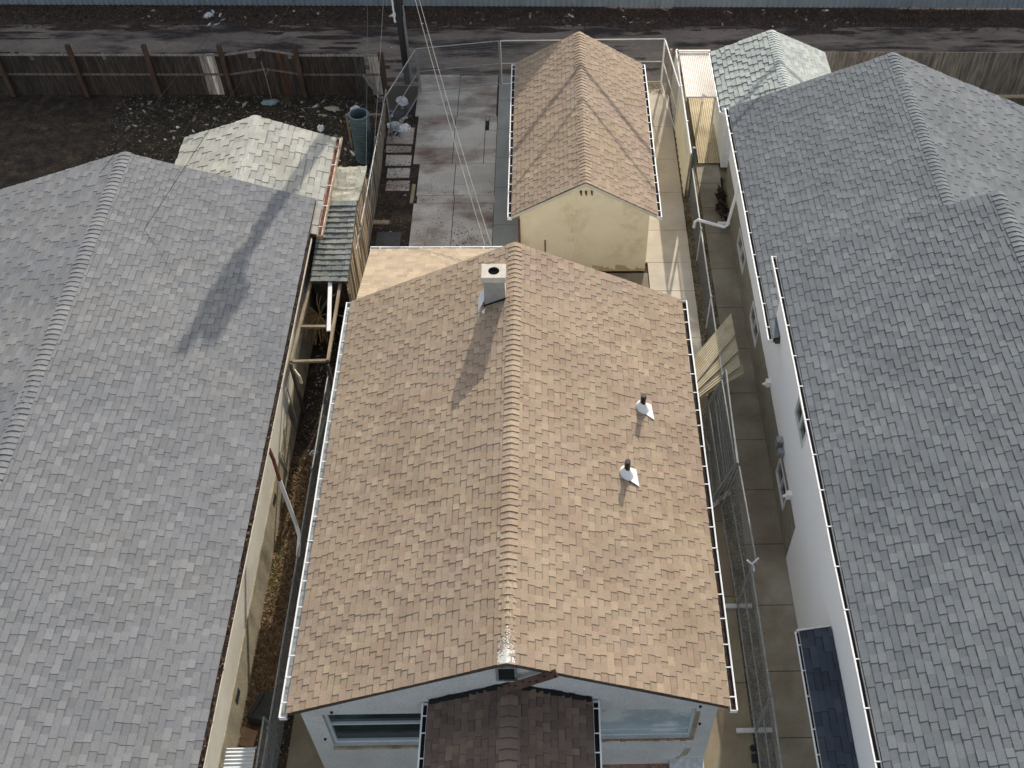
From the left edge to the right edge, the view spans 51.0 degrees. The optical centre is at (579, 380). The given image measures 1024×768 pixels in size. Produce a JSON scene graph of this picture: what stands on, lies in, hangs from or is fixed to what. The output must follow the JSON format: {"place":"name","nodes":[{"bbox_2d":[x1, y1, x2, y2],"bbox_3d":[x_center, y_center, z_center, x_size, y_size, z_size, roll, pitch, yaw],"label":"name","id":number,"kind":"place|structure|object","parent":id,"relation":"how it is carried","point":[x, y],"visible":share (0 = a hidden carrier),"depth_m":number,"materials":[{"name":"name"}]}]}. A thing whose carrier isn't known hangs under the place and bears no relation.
{"place":"outdoors","nodes":[
{"label":"outdoors","id":0,"kind":"place"},
{"bbox_2d":[0,86,382,284],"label":"back lot dirt","id":1,"kind":"structure","parent":0,"point":[41,135],"depth_m":36.19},
{"bbox_2d":[0,44,388,97],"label":"wooden fence","id":2,"kind":"object","parent":1,"relation":"on","point":[221,72],"visible":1,"depth_m":36.58,"materials":[{"name":"brown wood"}]},
{"bbox_2d":[95,95,383,176],"bbox_3d":[-11.243,-7.613,35.313,9.287,0.044,6.204,0,50,-2],"label":"lot debris","id":3,"kind":"object","parent":1,"relation":"on","point":[203,119],"visible":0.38,"depth_m":36.46,"materials":[{"name":"grey gravel"}]},
{"bbox_2d":[175,115,342,246],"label":"garage","id":4,"kind":"structure","parent":1,"relation":"on","point":[261,151],"depth_m":30.02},
{"bbox_2d":[261,62,271,98],"bbox_3d":[-10.631,-10.267,36.560,0.222,1.501,0.077,0,50,-2],"label":"bare sapling","id":5,"kind":"object","parent":1,"relation":"on","point":[266,78],"visible":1,"depth_m":36.41,"materials":[{"name":"brown wood"}]},
{"bbox_2d":[261,99,279,104],"bbox_3d":[-10.703,-9.653,36.987,0.664,0.114,0.335,-4,50,-5],"label":"tarp scrap","id":6,"kind":"object","parent":1,"relation":"on","point":[270,102],"visible":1,"depth_m":36.96,"materials":[{"name":"plastic"}]},
{"bbox_2d":[317,124,323,131],"bbox_3d":[-8.736,-8.542,36.071,0.229,0.142,0.336,-11,51,-10],"label":"plastic bag","id":7,"kind":"object","parent":1,"relation":"on","point":[320,128],"visible":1,"depth_m":36.04,"materials":[{"name":"white plastic"}]},
{"bbox_2d":[324,106,339,110],"bbox_3d":[-8.526,-9.401,36.861,0.642,0.058,0.312,11,50,8],"label":"flat box","id":8,"kind":"object","parent":1,"relation":"on","point":[332,108],"visible":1,"depth_m":36.82,"materials":[{"name":"cardboard"}]},
{"bbox_2d":[310,166,372,324],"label":"shed","id":9,"kind":"structure","parent":1,"relation":"on","point":[338,255],"depth_m":29.63,"materials":[{"name":"wood"}]},
{"bbox_2d":[348,108,373,164],"bbox_3d":[-6.996,-7.845,34.412,0.660,1.770,0.660,0,50,-2],"label":"culvert barrel","id":10,"kind":"object","parent":1,"relation":"on","point":[364,148],"visible":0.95,"depth_m":34.12,"materials":[{"name":"metal"}]},
{"bbox_2d":[345,114,380,145],"bbox_3d":[-6.999,-8.234,35.097,1.200,1.230,0.060,0,50,-2],"label":"wooden rail","id":11,"kind":"object","parent":1,"relation":"on","point":[348,127],"visible":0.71,"depth_m":34.86,"materials":[{"name":"brown wood"}]},
{"bbox_2d":[362,74,381,99],"bbox_3d":[-7.168,-10.153,36.941,0.553,0.925,0.120,8,50,6],"label":"broken plank","id":12,"kind":"object","parent":1,"relation":"on","point":[371,85],"visible":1,"depth_m":36.91,"materials":[{"name":"brown wood"}]},
{"bbox_2d":[243,307,344,767],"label":"side yard dirt","id":13,"kind":"structure","parent":0,"point":[298,445],"depth_m":28.16,"materials":[{"name":"brown soil"}]},
{"bbox_2d":[237,721,275,763],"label":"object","id":14,"kind":"structure","parent":13,"relation":"on","point":[258,735],"depth_m":22.48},
{"bbox_2d":[246,691,275,726],"bbox_3d":[-6.735,6.976,22.743,0.504,0.360,0.664,10,50,7],"label":"trash bin","id":15,"kind":"object","parent":13,"relation":"on","point":[260,707],"visible":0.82,"depth_m":22.61,"materials":[{"name":"black plastic"}]},
{"bbox_2d":[255,716,276,767],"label":"temporary fence panel","id":16,"kind":"object","parent":13,"relation":"on","point":[260,739],"visible":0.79,"depth_m":20.94,"materials":[{"name":"metal"}]},
{"bbox_2d":[267,541,285,593],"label":"green weeds","id":17,"kind":"object","parent":13,"relation":"on","point":[272,579],"visible":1,"depth_m":25.13,"materials":[{"name":"green plant"}]},
{"bbox_2d":[237,454,320,767],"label":"dry weeds","id":18,"kind":"object","parent":13,"relation":"on","point":[265,679],"visible":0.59,"depth_m":24.51,"materials":[{"name":"brown plant"}]},
{"bbox_2d":[238,727,258,747],"bbox_3d":[-6.974,7.482,22.451,0.449,0.100,0.372,15,51,11],"label":"cardboard sheet","id":19,"kind":"object","parent":18,"relation":"on","point":[250,736],"visible":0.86,"depth_m":22.44,"materials":[{"name":"brown cardboard"}]},
{"bbox_2d":[261,372,331,767],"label":"chain link fence","id":20,"kind":"object","parent":13,"relation":"on","point":[310,493],"visible":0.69,"depth_m":23.52,"materials":[{"name":"metal"}]},
{"bbox_2d":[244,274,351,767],"bbox_3d":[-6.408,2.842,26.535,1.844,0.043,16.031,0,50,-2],"label":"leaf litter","id":21,"kind":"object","parent":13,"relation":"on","point":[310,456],"visible":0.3,"depth_m":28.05,"materials":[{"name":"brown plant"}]},
{"bbox_2d":[289,279,341,413],"bbox_3d":[-6.826,-0.955,28.447,0.985,1.940,3.111,0,50,-2],"label":"pergola","id":22,"kind":"object","parent":13,"relation":"on","point":[294,348],"visible":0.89,"depth_m":27.43,"materials":[{"name":"brown wood"}]},
{"bbox_2d":[327,281,331,331],"bbox_3d":[-6.556,-2.010,28.041,0.100,0.050,1.930,-5,50,-6],"label":"white plank","id":23,"kind":"object","parent":22,"relation":"on","point":[329,306],"visible":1,"depth_m":27.95,"materials":[{"name":"white wood"}]},
{"bbox_2d":[300,293,343,346],"bbox_3d":[-6.928,-1.336,28.738,1.463,1.988,1.478,0,50,-2],"label":"dry shrub","id":24,"kind":"object","parent":13,"relation":"on","point":[318,317],"visible":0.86,"depth_m":28.23,"materials":[{"name":"brown plant"}]},
{"bbox_3d":[-6.568,7.653,21.941,0.050,0.710,0.050,0,50,-2],"label":"gate post","id":25,"kind":"object","parent":13,"relation":"on","visible":0},
{"bbox_2d":[223,747,255,767],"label":"corrugated gate","id":26,"kind":"structure","parent":25,"relation":"on","point":[239,757],"depth_m":21.55,"materials":[{"name":"silver metal"}]},
{"bbox_2d":[286,713,323,767],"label":"front walk","id":27,"kind":"structure","parent":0,"point":[303,753],"depth_m":22.38,"materials":[{"name":"concrete"}]},
{"bbox_2d":[409,75,497,245],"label":"patio slab","id":28,"kind":"structure","parent":0,"point":[478,109],"depth_m":35.08,"materials":[{"name":"concrete"}]},
{"bbox_2d":[430,98,479,240],"bbox_3d":[-4.172,-7.030,34.938,1.926,0.001,7.408,0,50,-2],"label":"slab crack","id":29,"kind":"object","parent":28,"relation":"on","point":[449,149],"visible":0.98,"depth_m":34.88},
{"bbox_2d":[417,192,494,245],"bbox_3d":[-3.845,-4.365,32.669,2.425,0.043,4.409,0,50,-2],"label":"slab moss","id":30,"kind":"object","parent":28,"relation":"on","point":[458,230],"visible":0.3,"depth_m":32.79,"materials":[{"name":"plant"}]},
{"bbox_2d":[416,40,500,91],"bbox_3d":[-4.156,-10.849,36.947,2.833,1.740,0.042,-8,50,-8],"label":"temporary fence panel","id":31,"kind":"object","parent":28,"relation":"on","point":[430,70],"visible":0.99,"depth_m":36.93,"materials":[{"name":"metal"}]},
{"bbox_2d":[0,21,1023,85],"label":"alley","id":32,"kind":"structure","parent":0,"point":[187,40],"depth_m":39.73,"materials":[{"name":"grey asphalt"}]},
{"bbox_2d":[391,0,412,84],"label":"utility pole","id":33,"kind":"object","parent":32,"relation":"on","point":[399,11],"visible":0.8,"depth_m":36.40,"materials":[{"name":"brown wood"}]},
{"bbox_2d":[367,0,383,244],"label":"service cable","id":34,"kind":"object","parent":33,"relation":"attached to","point":[375,126],"visible":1,"depth_m":30.42,"materials":[{"name":"metal"}]},
{"bbox_2d":[415,0,484,244],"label":"service cable","id":35,"kind":"object","parent":33,"relation":"attached to","point":[448,121],"visible":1,"depth_m":29.78,"materials":[{"name":"metal"}]},
{"bbox_2d":[419,0,490,243],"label":"service cable","id":36,"kind":"object","parent":33,"relation":"attached to","point":[454,124],"visible":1,"depth_m":29.70,"materials":[{"name":"metal"}]},
{"bbox_2d":[0,3,1023,26],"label":"alley verge","id":37,"kind":"structure","parent":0,"point":[667,19],"depth_m":40.91,"materials":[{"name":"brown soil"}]},
{"bbox_2d":[203,12,213,17],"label":"plastic bag","id":38,"kind":"object","parent":37,"relation":"on","point":[208,14],"visible":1,"depth_m":40.41,"materials":[{"name":"white plastic"}]},
{"bbox_2d":[0,0,1023,7],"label":"metal fence","id":39,"kind":"object","parent":37,"relation":"on","point":[828,3],"visible":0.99,"depth_m":41.28,"materials":[{"name":"metal"}]},
{"bbox_2d":[0,5,1023,31],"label":"verge debris","id":40,"kind":"object","parent":37,"relation":"on","point":[782,22],"visible":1,"depth_m":40.75,"materials":[{"name":"brown plant"}]},
{"bbox_2d":[25,24,1023,105],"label":"ground","id":41,"kind":"structure","parent":0,"point":[1018,99],"depth_m":38.13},
{"bbox_2d":[0,152,318,767],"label":"house","id":42,"kind":"structure","parent":41,"relation":"on","point":[150,408],"depth_m":22.90,"materials":[{"name":"grey"}]},
{"bbox_2d":[101,0,235,170],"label":"overhead cable","id":43,"kind":"object","parent":42,"relation":"attached to","point":[165,90],"visible":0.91,"depth_m":28.36,"materials":[{"name":"metal"}]},
{"bbox_2d":[145,0,293,227],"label":"overhead cable","id":44,"kind":"object","parent":42,"relation":"attached to","point":[219,113],"visible":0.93,"depth_m":27.18,"materials":[{"name":"metal"}]},
{"bbox_2d":[709,30,830,166],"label":"garage","id":45,"kind":"structure","parent":41,"relation":"on","point":[757,65],"depth_m":33.72,"materials":[{"name":"grey"}]},
{"bbox_2d":[825,52,1023,94],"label":"wooden fence","id":46,"kind":"object","parent":41,"relation":"on","point":[998,73],"visible":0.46,"depth_m":37.11,"materials":[{"name":"brown wood"}]},
{"bbox_2d":[354,86,708,400],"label":"yard dirt","id":47,"kind":"structure","parent":0,"point":[390,200],"depth_m":34.11,"materials":[{"name":"brown soil"}]},
{"bbox_2d":[356,89,386,263],"bbox_3d":[-6.410,-6.160,33.099,0.303,1.612,7.810,0,50,-1],"label":"board fence","id":48,"kind":"object","parent":47,"relation":"on","point":[376,164],"visible":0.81,"depth_m":33.42,"materials":[{"name":"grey wood"}]},
{"bbox_2d":[373,220,389,224],"bbox_3d":[-6.227,-4.904,33.105,0.682,0.060,0.170,0,50,-2],"label":"timber offcut","id":49,"kind":"object","parent":47,"relation":"on","point":[381,222],"visible":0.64,"depth_m":33.07,"materials":[{"name":"brown wood"}]},
{"bbox_2d":[375,232,400,245],"bbox_3d":[-5.824,-3.875,32.254,0.740,0.018,1.800,0,50,-2],"label":"rubber mat","id":50,"kind":"object","parent":47,"relation":"on","point":[385,238],"visible":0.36,"depth_m":32.63,"materials":[{"name":"rubber"}]},
{"bbox_2d":[387,121,398,127],"bbox_3d":[-6.280,-8.723,36.272,0.525,0.159,0.362,-12,51,-11],"label":"trash bag","id":51,"kind":"object","parent":47,"relation":"on","point":[388,125],"visible":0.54,"depth_m":36.22,"materials":[{"name":"white plastic"}]},
{"bbox_2d":[369,118,417,248],"bbox_3d":[-5.914,-5.475,33.611,1.326,0.043,9.241,0,50,-2],"label":"yard debris","id":52,"kind":"object","parent":47,"relation":"on","point":[395,191],"visible":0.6,"depth_m":34.03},
{"bbox_2d":[392,111,403,117],"bbox_3d":[-6.248,-9.193,36.681,0.368,0.145,0.373,27,54,20],"label":"trash bag","id":53,"kind":"object","parent":47,"relation":"on","point":[397,114],"visible":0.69,"depth_m":36.61,"materials":[{"name":"black plastic"}]},
{"bbox_2d":[385,128,414,190],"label":"stepping slab","id":54,"kind":"structure","parent":47,"relation":"on","point":[408,136],"depth_m":35.12,"materials":[{"name":"concrete"}]},
{"bbox_2d":[396,96,407,105],"bbox_3d":[-6.186,-9.749,37.144,0.412,0.164,0.503,-13,51,-12],"label":"trash bag","id":55,"kind":"object","parent":47,"relation":"on","point":[404,98],"visible":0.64,"depth_m":37.09,"materials":[{"name":"white plastic"}]},
{"bbox_2d":[386,49,420,138],"bbox_3d":[-5.896,-9.610,35.852,0.042,1.740,2.741,12,50,8],"label":"temporary fence panel","id":56,"kind":"object","parent":47,"relation":"on","point":[388,107],"visible":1,"depth_m":35.81,"materials":[{"name":"metal"}]},
{"bbox_2d":[397,123,410,131],"bbox_3d":[-5.960,-8.556,36.122,0.464,0.184,0.425,1,50,-1],"label":"trash bag","id":57,"kind":"object","parent":47,"relation":"on","point":[404,127],"visible":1,"depth_m":36.09,"materials":[{"name":"white plastic"}]},
{"bbox_2d":[407,102,414,109],"bbox_3d":[-5.846,-9.536,36.994,0.287,0.129,0.381,24,53,18],"label":"trash bag","id":58,"kind":"object","parent":47,"relation":"on","point":[410,105],"visible":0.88,"depth_m":36.95,"materials":[{"name":"black plastic"}]},
{"bbox_2d":[410,184,415,203],"bbox_3d":[-5.310,-5.943,34.011,0.100,0.060,0.900,1,50,-1],"label":"edging timber","id":59,"kind":"object","parent":47,"relation":"on","point":[412,193],"visible":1,"depth_m":33.98,"materials":[{"name":"brown wood"}]},
{"bbox_2d":[492,76,519,245],"bbox_3d":[-2.277,-6.397,34.519,0.904,0.104,11.784,0,50,-2],"label":"smooth concrete strip","id":60,"kind":"object","parent":47,"relation":"on","point":[505,231],"visible":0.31,"depth_m":34.63,"materials":[{"name":"grey concrete"}]},
{"bbox_2d":[278,242,737,767],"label":"house","id":61,"kind":"structure","parent":47,"relation":"on","point":[513,483],"depth_m":21.18,"materials":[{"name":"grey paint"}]},
{"bbox_2d":[324,713,420,749],"bbox_3d":[-3.812,6.681,20.570,2.040,1.580,0.182,0,50,-2],"label":"window","id":62,"kind":"structure","parent":61,"relation":"in","point":[348,727],"depth_m":20.77,"materials":[{"name":"grey glass"}]},
{"bbox_2d":[503,669,557,692],"bbox_3d":[-0.863,5.228,18.634,0.979,0.606,0.131,-3,50,-4],"label":"wooden board","id":63,"kind":"object","parent":61,"relation":"attached to","point":[529,681],"visible":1,"depth_m":18.62,"materials":[{"name":"brown wood"}]},
{"bbox_2d":[600,709,699,741],"bbox_3d":[1.309,6.600,20.681,1.905,1.477,0.167,0,50,-2],"label":"window","id":64,"kind":"structure","parent":61,"relation":"in","point":[646,721],"depth_m":20.86,"materials":[{"name":"grey glass"}]},
{"bbox_2d":[507,31,661,270],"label":"garage","id":65,"kind":"structure","parent":47,"relation":"on","point":[583,186],"depth_m":31.26,"materials":[{"name":"yellow paint"}]},
{"bbox_2d":[607,273,648,287],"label":"walk","id":66,"kind":"structure","parent":47,"relation":"on","point":[640,279],"depth_m":31.72,"materials":[{"name":"concrete"}]},
{"bbox_2d":[647,79,665,93],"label":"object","id":67,"kind":"structure","parent":47,"relation":"on","point":[655,87],"depth_m":37.99,"materials":[{"name":"beige"}]},
{"bbox_2d":[647,83,667,95],"bbox_3d":[2.441,-10.324,37.954,1.330,0.050,0.800,0,50,-2],"label":"gate threshold","id":68,"kind":"object","parent":47,"relation":"on","point":[656,93],"visible":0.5,"depth_m":37.89,"materials":[{"name":"concrete"}]},
{"bbox_2d":[666,49,672,93],"bbox_3d":[3.093,-10.723,37.115,0.090,1.750,0.090,0,50,-2],"label":"wooden post","id":69,"kind":"object","parent":68,"relation":"on","point":[671,50],"visible":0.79,"depth_m":36.94,"materials":[{"name":"wood"}]},
{"bbox_2d":[645,96,707,395],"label":"sidewalk","id":70,"kind":"structure","parent":0,"point":[668,260],"depth_m":32.98,"materials":[{"name":"concrete"}]},
{"bbox_2d":[661,40,679,129],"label":"temporary fence panel","id":71,"kind":"object","parent":70,"relation":"on","point":[666,73],"visible":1,"depth_m":36.44,"materials":[{"name":"metal"}]},
{"bbox_2d":[699,396,756,767],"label":"side walk shaded","id":72,"kind":"object","parent":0,"point":[728,746],"visible":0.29,"depth_m":23.15,"materials":[{"name":"concrete"}]},
{"bbox_2d":[702,401,711,450],"bbox_3d":[3.103,1.404,27.485,0.540,0.612,2.476,3,50,1],"label":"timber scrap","id":73,"kind":"object","parent":72,"relation":"on","point":[703,425],"visible":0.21,"depth_m":27.73,"materials":[{"name":"brown wood"}]},
{"bbox_2d":[701,379,735,499],"bbox_3d":[3.364,1.524,26.675,0.581,1.640,2.742,0,50,-2],"label":"temporary fence panel","id":74,"kind":"object","parent":72,"relation":"on","point":[715,453],"visible":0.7,"depth_m":26.45,"materials":[{"name":"metal"}]},
{"bbox_2d":[704,375,738,501],"bbox_3d":[3.507,1.423,26.731,0.432,1.690,2.822,0,50,-2],"label":"temporary fence panel","id":75,"kind":"object","parent":72,"relation":"on","point":[722,463],"visible":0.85,"depth_m":26.73,"materials":[{"name":"metal"}]},
{"bbox_2d":[710,369,737,503],"bbox_3d":[3.576,1.376,26.740,0.252,1.740,2.947,1,50,-1],"label":"temporary fence panel","id":76,"kind":"object","parent":72,"relation":"on","point":[734,441],"visible":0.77,"depth_m":26.49,"materials":[{"name":"metal"}]},
{"bbox_2d":[713,466,757,602],"bbox_3d":[3.527,3.384,25.082,0.615,1.816,3.178,0,50,-2],"label":"temporary fence panel","id":77,"kind":"object","parent":72,"relation":"on","point":[726,495],"visible":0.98,"depth_m":24.94,"materials":[{"name":"metal"}]},
{"bbox_2d":[746,557,758,571],"bbox_3d":[3.817,3.986,23.438,0.265,0.170,0.275,-32,57,-25],"label":"bracket","id":78,"kind":"object","parent":77,"relation":"attached to","point":[753,562],"visible":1,"depth_m":23.38,"materials":[{"name":"white metal"}]},
{"bbox_2d":[717,413,773,766],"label":"walk dirt","id":79,"kind":"structure","parent":72,"relation":"on","point":[741,609],"depth_m":24.97,"materials":[{"name":"soil"}]},
{"bbox_2d":[725,566,771,728],"bbox_3d":[3.690,5.732,23.089,0.680,1.816,3.011,0,50,-2],"label":"temporary fence panel","id":80,"kind":"object","parent":72,"relation":"on","point":[746,605],"visible":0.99,"depth_m":23.04,"materials":[{"name":"metal"}]},
{"bbox_2d":[749,745,758,762],"bbox_3d":[3.652,7.807,22.462,0.149,0.138,0.378,0,50,-2],"label":"black weight","id":81,"kind":"object","parent":72,"relation":"on","point":[754,758],"visible":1,"depth_m":22.41,"materials":[{"name":"plastic"}]},
{"bbox_2d":[736,697,782,767],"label":"temporary fence panel","id":82,"kind":"object","parent":72,"relation":"on","point":[764,730],"visible":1,"depth_m":21.75,"materials":[{"name":"metal"}]},
{"bbox_2d":[680,86,792,767],"bbox_3d":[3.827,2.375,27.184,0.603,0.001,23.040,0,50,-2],"label":"gravel strip","id":83,"kind":"object","parent":0,"point":[685,196],"visible":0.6,"depth_m":26.57,"materials":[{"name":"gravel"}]},
{"bbox_2d":[670,49,691,194],"bbox_3d":[3.308,-8.519,35.187,0.117,1.840,5.625,0,50,-2],"label":"hoarding","id":84,"kind":"object","parent":83,"relation":"on","point":[682,136],"visible":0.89,"depth_m":34.72,"materials":[{"name":"beige wood"}]},
{"bbox_2d":[688,146,695,197],"bbox_3d":[3.471,-6.489,33.393,0.106,1.950,0.102,-18,52,-16],"label":"fence post","id":85,"kind":"object","parent":83,"relation":"on","point":[693,155],"visible":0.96,"depth_m":33.13,"materials":[{"name":"grey metal"}]},
{"bbox_2d":[689,168,722,406],"bbox_3d":[3.578,-2.967,30.860,0.070,1.350,8.554,0,50,-2],"label":"chain link fence","id":86,"kind":"object","parent":83,"relation":"on","point":[699,244],"visible":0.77,"depth_m":31.14,"materials":[{"name":"metal"}]},
{"bbox_2d":[699,365,743,397],"bbox_3d":[3.192,0.251,27.564,2.746,0.101,0.261,-27,55,-22],"label":"corrugated sheet","id":87,"kind":"object","parent":86,"relation":"on","point":[735,373],"visible":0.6,"depth_m":27.87,"materials":[{"name":"beige plastic"}]},
{"bbox_2d":[698,352,739,396],"bbox_3d":[3.217,0.053,27.631,2.992,0.143,0.478,-34,58,-26],"label":"corrugated sheet","id":88,"kind":"object","parent":87,"relation":"on","point":[730,365],"visible":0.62,"depth_m":27.82,"materials":[{"name":"beige plastic"}]},
{"bbox_2d":[697,336,737,388],"bbox_3d":[3.294,-0.233,27.816,0.398,0.152,2.977,35,57,25],"label":"corrugated sheet","id":89,"kind":"object","parent":88,"relation":"on","point":[728,351],"visible":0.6,"depth_m":28.04,"materials":[{"name":"beige plastic"}]},
{"bbox_2d":[694,314,734,379],"bbox_3d":[3.363,-0.702,28.139,0.484,0.167,3.208,29,55,21],"label":"corrugated sheet","id":90,"kind":"object","parent":89,"relation":"on","point":[712,348],"visible":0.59,"depth_m":28.30,"materials":[{"name":"beige plastic"}]},
{"bbox_2d":[684,199,732,412],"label":"strip grass","id":91,"kind":"structure","parent":83,"relation":"on","point":[701,278],"depth_m":31.81,"materials":[{"name":"green plant"}]},
{"bbox_2d":[686,99,816,767],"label":"passage walk","id":92,"kind":"structure","parent":83,"relation":"on","point":[776,607],"depth_m":26.29,"materials":[{"name":"concrete"}]},
{"bbox_2d":[687,98,697,162],"bbox_3d":[3.821,-8.592,36.338,0.030,0.120,3.600,-1,50,-2],"label":"edging board","id":93,"kind":"object","parent":92,"relation":"on","point":[692,129],"visible":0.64,"depth_m":36.22,"materials":[{"name":"brown wood"}]},
{"bbox_2d":[678,50,716,142],"bbox_3d":[3.862,-9.527,35.949,1.080,2.005,2.580,0,50,-2],"label":"canopy","id":94,"kind":"object","parent":92,"relation":"on","point":[697,74],"visible":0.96,"depth_m":35.23,"materials":[{"name":"white metal"}]},
{"bbox_2d":[689,98,719,162],"bbox_3d":[4.305,-8.569,36.383,0.940,0.028,3.700,0,50,-2],"label":"corrugated sheet","id":95,"kind":"object","parent":92,"relation":"on","point":[701,116],"visible":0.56,"depth_m":36.34,"materials":[{"name":"beige metal"}]},
{"bbox_2d":[714,178,729,221],"bbox_3d":[4.479,-5.586,33.559,0.445,0.512,1.918,0,50,-2],"label":"leafy shrub","id":96,"kind":"object","parent":92,"relation":"on","point":[720,195],"visible":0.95,"depth_m":33.62,"materials":[{"name":"plant"}]},
{"bbox_2d":[693,52,1023,767],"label":"house","id":97,"kind":"structure","parent":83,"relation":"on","point":[875,216],"depth_m":22.06,"materials":[{"name":"white"}]},
{"bbox_2d":[737,228,745,274],"bbox_3d":[4.714,-3.780,31.159,0.064,0.650,1.320,0,50,-2],"label":"window","id":98,"kind":"structure","parent":97,"relation":"in","point":[741,253],"depth_m":31.24,"materials":[{"name":"white glass"}]},
{"bbox_2d":[749,301,758,347],"bbox_3d":[4.786,-1.549,29.277,0.064,0.670,1.160,0,50,-2],"label":"window","id":99,"kind":"structure","parent":97,"relation":"in","point":[753,319],"depth_m":29.34,"materials":[{"name":"white glass"}]},
{"bbox_2d":[775,458,786,510],"bbox_3d":[4.912,2.479,25.980,0.064,0.680,1.170,0,50,-2],"label":"window","id":100,"kind":"structure","parent":97,"relation":"in","point":[780,477],"depth_m":26.06,"materials":[{"name":"white glass"}]},
{"bbox_2d":[794,395,805,448],"bbox_3d":[4.966,0.745,23.779,0.064,1.120,1.060,0,50,-2],"label":"window","id":101,"kind":"structure","parent":97,"relation":"in","point":[798,411],"depth_m":24.10,"materials":[{"name":"white glass"}]},
{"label":"garage apron","id":102,"kind":"structure","parent":0,"visible":0},
{"bbox_2d":[500,39,561,83],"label":"temporary fence panel","id":103,"kind":"object","parent":102,"relation":"on","point":[510,50],"visible":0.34,"depth_m":36.80,"materials":[{"name":"metal"}]},
{"bbox_2d":[595,38,664,81],"bbox_3d":[1.538,-11.162,37.351,2.763,1.740,0.042,-1,50,-3],"label":"temporary fence panel","id":104,"kind":"object","parent":102,"relation":"on","point":[656,39],"visible":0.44,"depth_m":37.03,"materials":[{"name":"metal"}]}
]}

